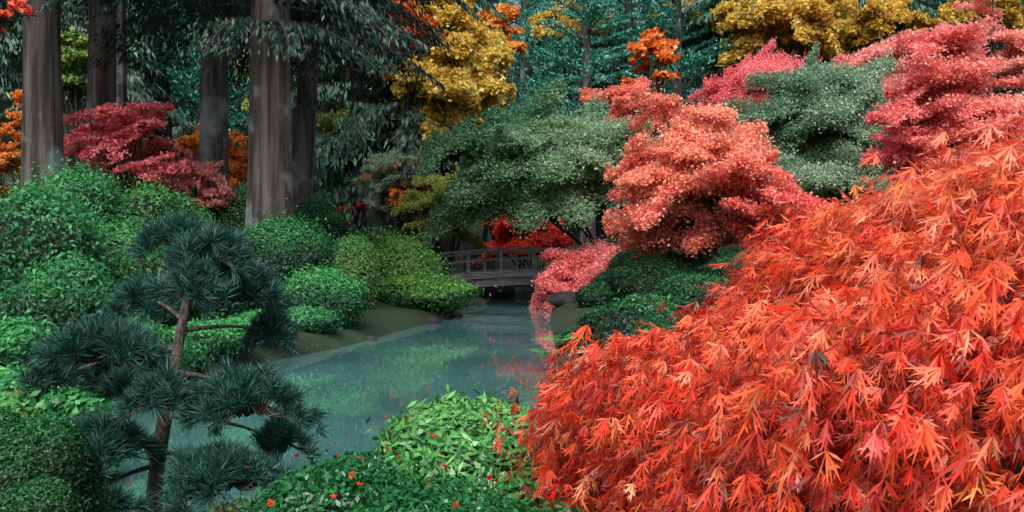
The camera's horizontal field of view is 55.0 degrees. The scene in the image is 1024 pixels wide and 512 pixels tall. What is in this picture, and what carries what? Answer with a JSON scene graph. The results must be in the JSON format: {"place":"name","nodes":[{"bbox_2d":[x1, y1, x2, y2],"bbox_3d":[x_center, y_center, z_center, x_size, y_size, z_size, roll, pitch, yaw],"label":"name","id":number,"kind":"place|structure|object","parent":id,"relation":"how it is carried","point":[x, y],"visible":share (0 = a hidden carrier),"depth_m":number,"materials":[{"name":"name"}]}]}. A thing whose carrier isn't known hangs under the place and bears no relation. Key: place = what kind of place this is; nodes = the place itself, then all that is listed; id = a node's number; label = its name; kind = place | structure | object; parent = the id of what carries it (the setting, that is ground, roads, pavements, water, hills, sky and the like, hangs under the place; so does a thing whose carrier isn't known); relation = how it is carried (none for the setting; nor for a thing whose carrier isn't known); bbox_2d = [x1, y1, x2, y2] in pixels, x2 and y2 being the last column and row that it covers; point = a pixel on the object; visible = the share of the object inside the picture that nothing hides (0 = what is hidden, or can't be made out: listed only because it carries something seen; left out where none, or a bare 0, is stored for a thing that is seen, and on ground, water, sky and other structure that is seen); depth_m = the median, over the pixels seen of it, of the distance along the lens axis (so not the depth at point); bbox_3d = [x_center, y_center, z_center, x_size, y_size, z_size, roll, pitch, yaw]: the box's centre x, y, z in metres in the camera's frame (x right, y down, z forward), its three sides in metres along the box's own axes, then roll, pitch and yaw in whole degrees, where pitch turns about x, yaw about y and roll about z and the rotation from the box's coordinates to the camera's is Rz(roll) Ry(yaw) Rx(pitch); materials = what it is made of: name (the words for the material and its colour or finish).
{"place":"outdoors","nodes":[
{"label":"outdoors","id":0,"kind":"place"},
{"bbox_2d":[61,27,87,178],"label":"forest deciduous leaves","id":1,"kind":"object","parent":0,"point":[78,43],"depth_m":51.48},
{"bbox_2d":[159,157,241,221],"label":"vine maple leaves","id":2,"kind":"object","parent":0,"point":[204,173],"depth_m":28.82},
{"bbox_2d":[108,296,555,511],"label":"pond water","id":3,"kind":"structure","parent":0,"point":[354,387],"depth_m":17.34,"materials":[{"name":"liquid"}]},
{"bbox_2d":[314,108,379,206],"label":"forest deciduous leaves","id":4,"kind":"object","parent":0,"point":[322,122],"depth_m":49.06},
{"bbox_2d":[350,148,415,235],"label":"green maple leaves","id":5,"kind":"object","parent":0,"point":[390,176],"depth_m":42.75,"materials":[{"name":"plant"}]},
{"bbox_2d":[477,3,527,218],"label":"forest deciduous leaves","id":6,"kind":"object","parent":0,"point":[513,12],"depth_m":57.68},
{"bbox_2d":[0,0,1023,511],"bbox_3d":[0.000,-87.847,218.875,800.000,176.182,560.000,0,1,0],"label":"terrain","id":7,"kind":"structure","parent":0,"point":[396,318],"depth_m":27.50,"materials":[{"name":"soil"}]},
{"bbox_2d":[0,89,21,197],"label":"orange maple leaves","id":8,"kind":"object","parent":7,"relation":"on","point":[13,153],"visible":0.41,"depth_m":36.01,"materials":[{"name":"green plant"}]},
{"bbox_2d":[0,0,39,34],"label":"maple limbs","id":9,"kind":"object","parent":7,"relation":"on","point":[14,17],"visible":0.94,"depth_m":8.90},
{"bbox_2d":[0,0,39,35],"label":"maple leaves","id":10,"kind":"object","parent":9,"relation":"attached to","point":[16,5],"visible":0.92,"depth_m":8.90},
{"bbox_2d":[0,367,44,418],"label":"shrub","id":11,"kind":"object","parent":7,"relation":"on","point":[18,403],"visible":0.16,"depth_m":8.48,"materials":[{"name":"green plant"}]},
{"bbox_2d":[0,1,61,128],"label":"conifer tree","id":12,"kind":"object","parent":7,"relation":"on","point":[11,52],"visible":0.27,"depth_m":57.27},
{"bbox_2d":[0,302,63,367],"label":"shrub","id":13,"kind":"object","parent":7,"relation":"on","point":[17,336],"visible":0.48,"depth_m":12.70,"materials":[{"name":"green plant"}]},
{"bbox_2d":[0,4,66,115],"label":"conifer tree","id":14,"kind":"object","parent":7,"relation":"on","point":[14,76],"visible":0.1,"depth_m":63.55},
{"bbox_2d":[0,362,73,411],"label":"shrub","id":15,"kind":"object","parent":7,"relation":"on","point":[8,373],"visible":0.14,"depth_m":11.08,"materials":[{"name":"green plant"}]},
{"bbox_2d":[0,0,87,74],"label":"tree","id":16,"kind":"object","parent":7,"relation":"on","point":[64,10],"visible":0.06,"depth_m":70.03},
{"bbox_2d":[0,406,121,511],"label":"boxwood shrub","id":17,"kind":"object","parent":7,"relation":"on","point":[26,433],"depth_m":4.82,"materials":[{"name":"plant"}]},
{"bbox_2d":[0,232,132,384],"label":"shrub","id":18,"kind":"object","parent":7,"relation":"on","point":[86,273],"depth_m":14.58,"materials":[{"name":"plant"}]},
{"bbox_2d":[0,140,138,309],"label":"shrub","id":19,"kind":"object","parent":7,"relation":"on","point":[40,197],"depth_m":16.34,"materials":[{"name":"plant"}]},
{"bbox_2d":[6,140,140,224],"bbox_3d":[-10.220,-0.694,23.006,3.608,4.013,3.448,0,1,0],"label":"shrub","id":20,"kind":"object","parent":7,"relation":"on","point":[114,193],"depth_m":22.49,"materials":[{"name":"plant"}]},
{"bbox_2d":[31,378,122,485],"bbox_3d":[-4.213,1.777,9.532,1.012,1.467,0.930,0,1,0],"label":"shrub","id":21,"kind":"object","parent":7,"relation":"on","point":[55,404],"visible":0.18,"depth_m":9.34,"materials":[{"name":"green plant"}]},
{"bbox_2d":[0,0,196,131],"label":"conifer tree","id":22,"kind":"object","parent":7,"relation":"on","point":[141,93],"visible":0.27,"depth_m":55.93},
{"bbox_2d":[0,0,250,193],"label":"tree trunk","id":23,"kind":"object","parent":7,"relation":"on","point":[42,114],"depth_m":23.61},
{"bbox_2d":[63,100,193,198],"bbox_3d":[-10.680,-2.196,27.172,4.179,4.158,5.234,0,1,0],"label":"vine maple","id":24,"kind":"object","parent":7,"relation":"on","point":[113,131],"depth_m":26.21,"materials":[{"name":"plant"}]},
{"bbox_2d":[106,311,188,373],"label":"shrub","id":25,"kind":"object","parent":7,"relation":"on","point":[165,335],"visible":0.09,"depth_m":16.39,"materials":[{"name":"green plant"}]},
{"bbox_2d":[65,0,249,200],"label":"tree trunk","id":26,"kind":"object","parent":7,"relation":"on","point":[121,83],"depth_m":37.82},
{"bbox_2d":[91,195,224,329],"bbox_3d":[-7.433,0.678,18.999,3.738,3.695,3.164,0,1,0],"label":"shrub","id":27,"kind":"object","parent":7,"relation":"on","point":[119,237],"depth_m":18.45,"materials":[{"name":"plant"}]},
{"bbox_2d":[120,165,221,256],"bbox_3d":[-8.748,0.033,24.254,3.767,4.651,3.200,0,1,0],"label":"shrub","id":28,"kind":"object","parent":7,"relation":"on","point":[165,194],"depth_m":23.48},
{"bbox_2d":[10,205,333,511],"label":"pine","id":29,"kind":"object","parent":7,"relation":"on","point":[215,465],"depth_m":6.05,"materials":[{"name":"plant"}]},
{"bbox_2d":[135,327,217,381],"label":"shrub","id":30,"kind":"object","parent":7,"relation":"on","point":[195,360],"visible":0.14,"depth_m":16.80,"materials":[{"name":"green plant"}]},
{"bbox_2d":[128,0,238,149],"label":"conifer tree","id":31,"kind":"object","parent":7,"relation":"on","point":[157,130],"depth_m":62.92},
{"bbox_2d":[128,1,248,161],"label":"conifer tree","id":32,"kind":"object","parent":7,"relation":"on","point":[179,73],"depth_m":57.82,"materials":[{"name":"plant"}]},
{"bbox_2d":[130,11,248,144],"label":"teal conifer boughs","id":33,"kind":"object","parent":32,"relation":"attached to","point":[196,65],"visible":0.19,"depth_m":58.55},
{"bbox_2d":[85,0,310,177],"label":"tree trunk","id":34,"kind":"object","parent":7,"relation":"on","point":[101,89],"depth_m":29.58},
{"bbox_2d":[64,0,356,211],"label":"tree trunk","id":35,"kind":"object","parent":7,"relation":"on","point":[213,133],"depth_m":31.61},
{"bbox_2d":[175,127,245,181],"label":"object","id":36,"kind":"object","parent":7,"relation":"on","point":[232,158],"visible":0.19,"depth_m":41.65,"materials":[{"name":"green plant"}]},
{"bbox_2d":[163,125,247,195],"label":"orange maple leaves","id":37,"kind":"object","parent":36,"relation":"attached to","point":[240,160],"visible":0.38,"depth_m":41.72,"materials":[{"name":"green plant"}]},
{"bbox_2d":[162,487,270,511],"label":"low shrub","id":38,"kind":"object","parent":7,"relation":"on","point":[231,506],"depth_m":5.44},
{"bbox_2d":[168,312,270,356],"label":"shrub","id":39,"kind":"object","parent":7,"relation":"on","point":[217,341],"depth_m":17.98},
{"bbox_2d":[188,295,263,320],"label":"shrub","id":40,"kind":"object","parent":7,"relation":"on","point":[230,308],"depth_m":20.38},
{"bbox_2d":[10,0,480,234],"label":"conifer tree","id":41,"kind":"object","parent":7,"relation":"on","point":[304,30],"depth_m":25.54,"materials":[{"name":"plant"}]},
{"bbox_2d":[31,0,474,103],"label":"fir boughs","id":42,"kind":"object","parent":41,"relation":"attached to","point":[277,19],"visible":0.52,"depth_m":26.08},
{"bbox_2d":[203,166,295,233],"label":"shrub","id":43,"kind":"object","parent":7,"relation":"on","point":[238,193],"depth_m":29.19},
{"bbox_2d":[228,14,341,142],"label":"conifer tree","id":44,"kind":"object","parent":7,"relation":"on","point":[235,102],"depth_m":63.01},
{"bbox_2d":[226,198,348,293],"bbox_3d":[-6.058,0.566,25.067,3.882,4.087,3.460,0,1,0],"label":"shrub","id":45,"kind":"object","parent":7,"relation":"on","point":[282,222],"depth_m":24.29,"materials":[{"name":"plant"}]},
{"bbox_2d":[152,0,438,217],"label":"tree trunk","id":46,"kind":"object","parent":7,"relation":"on","point":[303,143],"depth_m":34.70,"materials":[{"name":"plant"}]},
{"bbox_2d":[284,303,345,333],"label":"shrub","id":47,"kind":"object","parent":7,"relation":"on","point":[314,319],"visible":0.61,"depth_m":22.08,"materials":[{"name":"green plant"}]},
{"bbox_2d":[293,187,356,248],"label":"shrub","id":48,"kind":"object","parent":7,"relation":"on","point":[334,214],"depth_m":33.53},
{"bbox_2d":[277,247,375,330],"bbox_3d":[-4.827,1.116,23.940,2.959,2.701,2.477,0,1,0],"label":"shrub","id":49,"kind":"object","parent":7,"relation":"on","point":[352,309],"depth_m":23.47,"materials":[{"name":"plant"}]},
{"bbox_2d":[2,391,650,506],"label":"fallen maple leaves","id":50,"kind":"object","parent":7,"relation":"on","point":[351,475],"visible":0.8,"depth_m":4.30,"materials":[{"name":"red plant"}]},
{"bbox_2d":[84,285,576,385],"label":"pond rocks","id":51,"kind":"object","parent":7,"relation":"on","point":[558,299],"visible":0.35,"depth_m":40.69,"materials":[{"name":"stone"}]},
{"bbox_2d":[233,0,438,235],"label":"conifer foliage","id":52,"kind":"object","parent":7,"relation":"on","point":[351,143],"depth_m":47.43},
{"bbox_2d":[239,6,434,207],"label":"conifer boughs","id":53,"kind":"object","parent":52,"relation":"attached to","point":[340,139],"visible":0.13,"depth_m":48.04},
{"bbox_2d":[237,447,437,511],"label":"azalea shrub","id":54,"kind":"object","parent":7,"relation":"on","point":[339,469],"depth_m":4.58,"materials":[{"name":"plant"}]},
{"bbox_2d":[327,218,387,311],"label":"shrub","id":55,"kind":"object","parent":7,"relation":"on","point":[355,246],"depth_m":27.69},
{"bbox_2d":[352,222,420,255],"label":"shrub","id":56,"kind":"object","parent":7,"relation":"on","point":[374,230],"depth_m":34.53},
{"bbox_2d":[378,290,427,310],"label":"shrub","id":57,"kind":"object","parent":7,"relation":"on","point":[395,300],"depth_m":29.54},
{"bbox_2d":[386,165,427,231],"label":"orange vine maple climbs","id":58,"kind":"object","parent":7,"relation":"on","point":[399,218],"visible":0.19,"depth_m":46.96,"materials":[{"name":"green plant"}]},
{"bbox_2d":[360,147,432,211],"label":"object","id":59,"kind":"object","parent":58,"relation":"attached to","point":[393,190],"visible":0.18,"depth_m":46.39,"materials":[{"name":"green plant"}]},
{"bbox_2d":[387,5,427,250],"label":"trunk","id":60,"kind":"object","parent":7,"relation":"on","point":[407,218],"visible":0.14,"depth_m":46.99,"materials":[{"name":"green plant"}]},
{"bbox_2d":[375,0,451,53],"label":"orange bigleaf leaves","id":61,"kind":"object","parent":60,"relation":"attached to","point":[429,19],"visible":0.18,"depth_m":46.51,"materials":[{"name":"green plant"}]},
{"bbox_2d":[371,218,450,283],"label":"shrub","id":62,"kind":"object","parent":7,"relation":"on","point":[396,245],"depth_m":31.44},
{"bbox_2d":[319,0,511,251],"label":"conifer foliage","id":63,"kind":"object","parent":7,"relation":"on","point":[403,138],"depth_m":47.20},
{"bbox_2d":[339,0,503,210],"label":"conifer boughs","id":64,"kind":"object","parent":63,"relation":"attached to","point":[396,121],"visible":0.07,"depth_m":47.80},
{"bbox_2d":[368,265,500,317],"bbox_3d":[-2.701,1.239,30.826,4.742,1.929,4.231,0,1,0],"label":"shrub","id":65,"kind":"object","parent":7,"relation":"on","point":[452,299],"visible":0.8,"depth_m":29.89,"materials":[{"name":"green plant"}]},
{"bbox_2d":[331,455,542,511],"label":"azalea shrub","id":66,"kind":"object","parent":7,"relation":"on","point":[394,500],"visible":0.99,"depth_m":4.17,"materials":[{"name":"green plant"}]},
{"bbox_2d":[390,162,500,274],"bbox_3d":[-2.694,-1.119,40.199,4.487,5.445,3.385,0,1,0],"label":"green maple","id":67,"kind":"object","parent":7,"relation":"on","point":[421,198],"depth_m":39.79,"materials":[{"name":"plant"}]},
{"bbox_2d":[395,0,495,270],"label":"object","id":68,"kind":"object","parent":7,"relation":"on","point":[460,265],"visible":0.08,"depth_m":49.13,"materials":[{"name":"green plant"}]},
{"bbox_2d":[382,0,516,152],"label":"yellow bigleaf leaves","id":69,"kind":"object","parent":68,"relation":"attached to","point":[478,62],"visible":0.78,"depth_m":46.84,"materials":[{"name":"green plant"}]},
{"bbox_2d":[359,373,589,511],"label":"pieris shrub","id":70,"kind":"object","parent":7,"relation":"on","point":[450,407],"depth_m":5.37,"materials":[{"name":"plant"}]},
{"bbox_2d":[454,125,497,269],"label":"deciduous tree limbs","id":71,"kind":"object","parent":7,"relation":"on","point":[485,233],"depth_m":51.92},
{"bbox_2d":[434,247,577,286],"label":"bridge","id":72,"kind":"structure","parent":7,"relation":"on","point":[499,275],"depth_m":39.82,"materials":[{"name":"grey wood"}]},
{"bbox_2d":[472,214,573,286],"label":"maple","id":73,"kind":"object","parent":7,"relation":"on","point":[555,237],"depth_m":44.94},
{"bbox_2d":[478,0,576,119],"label":"conifer tree","id":74,"kind":"object","parent":7,"relation":"on","point":[519,57],"depth_m":66.27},
{"bbox_2d":[498,0,580,118],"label":"conifer tree","id":75,"kind":"object","parent":7,"relation":"on","point":[517,78],"depth_m":72.01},
{"bbox_2d":[433,98,649,247],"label":"grey-green maple limbs","id":76,"kind":"object","parent":7,"relation":"on","point":[555,219],"visible":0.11,"depth_m":40.78,"materials":[{"name":"brown plant"}]},
{"bbox_2d":[410,73,665,245],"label":"grey-green maple leaves","id":77,"kind":"object","parent":76,"relation":"on","point":[522,179],"visible":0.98,"depth_m":35.79,"materials":[{"name":"green plant"}]},
{"bbox_2d":[485,487,599,511],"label":"azalea shrub","id":78,"kind":"object","parent":7,"relation":"on","point":[558,508],"visible":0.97,"depth_m":4.09,"materials":[{"name":"green plant"}]},
{"bbox_2d":[554,326,593,354],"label":"shrub","id":79,"kind":"object","parent":7,"relation":"on","point":[568,332],"visible":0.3,"depth_m":19.84,"materials":[{"name":"green plant"}]},
{"bbox_2d":[523,0,656,246],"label":"conifer tree","id":80,"kind":"object","parent":7,"relation":"on","point":[598,51],"depth_m":55.70,"materials":[{"name":"plant"}]},
{"bbox_2d":[570,301,615,333],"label":"shrub","id":81,"kind":"object","parent":7,"relation":"on","point":[596,310],"depth_m":21.80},
{"bbox_2d":[572,279,618,307],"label":"shrub","id":82,"kind":"object","parent":7,"relation":"on","point":[582,300],"depth_m":29.68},
{"bbox_2d":[572,293,679,356],"bbox_3d":[2.172,1.602,17.184,2.291,1.898,2.442,0,1,0],"label":"shrub","id":83,"kind":"object","parent":7,"relation":"on","point":[611,314],"depth_m":16.82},
{"bbox_2d":[578,75,676,245],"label":"orange maple","id":84,"kind":"object","parent":7,"relation":"on","point":[620,93],"depth_m":43.60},
{"bbox_2d":[563,0,695,209],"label":"conifer tree","id":85,"kind":"object","parent":7,"relation":"on","point":[613,44],"depth_m":60.43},
{"bbox_2d":[602,244,664,269],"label":"shrub","id":86,"kind":"object","parent":7,"relation":"on","point":[616,257],"depth_m":33.48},
{"bbox_2d":[585,281,684,319],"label":"shrub","id":87,"kind":"object","parent":7,"relation":"on","point":[632,298],"depth_m":21.20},
{"bbox_2d":[591,0,682,133],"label":"conifer tree","id":88,"kind":"object","parent":7,"relation":"on","point":[619,11],"depth_m":71.56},
{"bbox_2d":[601,309,681,335],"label":"shrub","id":89,"kind":"object","parent":7,"relation":"on","point":[653,317],"depth_m":16.77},
{"bbox_2d":[605,247,685,300],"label":"shrub","id":90,"kind":"object","parent":7,"relation":"on","point":[619,269],"depth_m":29.34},
{"bbox_2d":[629,34,674,138],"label":"orange maple limbs","id":91,"kind":"object","parent":7,"relation":"on","point":[650,72],"visible":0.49,"depth_m":49.76,"materials":[{"name":"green plant"}]},
{"bbox_2d":[619,27,681,92],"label":"orange maple leaves","id":92,"kind":"object","parent":91,"relation":"attached to","point":[655,40],"visible":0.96,"depth_m":49.41,"materials":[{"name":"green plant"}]},
{"bbox_2d":[608,0,736,231],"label":"conifer tree","id":93,"kind":"object","parent":7,"relation":"on","point":[693,56],"depth_m":54.98,"materials":[{"name":"plant"}]},
{"bbox_2d":[638,268,730,320],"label":"shrub","id":94,"kind":"object","parent":7,"relation":"on","point":[661,287],"depth_m":23.34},
{"bbox_2d":[656,246,720,275],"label":"shrub","id":95,"kind":"object","parent":7,"relation":"on","point":[672,253],"depth_m":30.39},
{"bbox_2d":[658,246,761,281],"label":"shrub","id":96,"kind":"object","parent":7,"relation":"on","point":[726,257],"depth_m":27.47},
{"bbox_2d":[597,82,830,263],"bbox_3d":[6.099,-2.031,29.960,6.842,6.420,6.802,0,1,0],"label":"tree","id":97,"kind":"object","parent":7,"relation":"on","point":[697,167],"depth_m":28.95,"materials":[{"name":"plant"}]},
{"bbox_2d":[681,0,805,121],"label":"conifer tree","id":98,"kind":"object","parent":7,"relation":"on","point":[684,44],"depth_m":56.36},
{"bbox_2d":[481,116,1023,511],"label":"lace maple","id":99,"kind":"object","parent":7,"relation":"on","point":[859,325],"depth_m":3.47,"materials":[{"name":"plant"}]},
{"bbox_2d":[687,37,852,123],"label":"tree","id":100,"kind":"object","parent":7,"relation":"on","point":[713,91],"depth_m":47.04,"materials":[{"name":"plant"}]},
{"bbox_2d":[721,5,845,139],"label":"yellow bigleaf limbs","id":101,"kind":"object","parent":7,"relation":"on","point":[801,51],"visible":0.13,"depth_m":52.66,"materials":[{"name":"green plant"}]},
{"bbox_2d":[709,0,859,68],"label":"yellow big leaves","id":102,"kind":"object","parent":101,"relation":"on","point":[803,22],"visible":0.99,"depth_m":51.64,"materials":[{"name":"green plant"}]},
{"bbox_2d":[733,69,877,202],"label":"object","id":103,"kind":"object","parent":7,"relation":"on","point":[845,192],"visible":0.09,"depth_m":39.23,"materials":[{"name":"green plant"}]},
{"bbox_2d":[712,40,904,204],"bbox_3d":[12.610,-5.098,39.958,7.785,7.510,10.489,1,1,44],"label":"green-leaved tree","id":104,"kind":"object","parent":103,"relation":"attached to","point":[842,99],"visible":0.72,"depth_m":38.11,"materials":[{"name":"green plant"}]},
{"bbox_2d":[831,28,918,105],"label":"pink maple","id":105,"kind":"object","parent":7,"relation":"on","point":[869,53],"depth_m":45.54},
{"bbox_2d":[818,0,954,194],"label":"tree","id":106,"kind":"object","parent":7,"relation":"on","point":[923,9],"depth_m":57.81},
{"bbox_2d":[860,14,1023,190],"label":"pink maple","id":107,"kind":"object","parent":7,"relation":"on","point":[960,73],"depth_m":30.03,"materials":[{"name":"plant"}]},
{"bbox_2d":[528,0,618,212],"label":"forest deciduous leaves","id":108,"kind":"object","parent":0,"point":[540,32],"depth_m":60.86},
{"bbox_2d":[528,237,621,310],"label":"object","id":109,"kind":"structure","parent":0,"point":[580,264],"depth_m":34.76,"materials":[{"name":"plant"}]},
{"bbox_2d":[534,0,639,215],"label":"teal conifer boughs","id":110,"kind":"object","parent":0,"point":[577,95],"visible":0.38,"depth_m":55.81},
{"bbox_2d":[619,0,731,106],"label":"teal conifer boughs","id":111,"kind":"object","parent":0,"point":[684,78],"visible":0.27,"depth_m":55.24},
{"bbox_2d":[682,11,729,81],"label":"forest deciduous leaves","id":112,"kind":"object","parent":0,"point":[692,28],"depth_m":57.38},
{"bbox_2d":[834,0,942,198],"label":"forest deciduous leaves","id":113,"kind":"object","parent":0,"point":[870,26],"depth_m":54.77,"materials":[{"name":"plant"}]},
{"bbox_2d":[892,0,1023,98],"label":"pink maple","id":114,"kind":"object","parent":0,"point":[1014,63],"depth_m":41.32,"materials":[{"name":"plant"}]},
{"bbox_2d":[937,0,1023,31],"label":"yellow leaves","id":115,"kind":"object","parent":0,"point":[1012,15],"visible":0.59,"depth_m":51.25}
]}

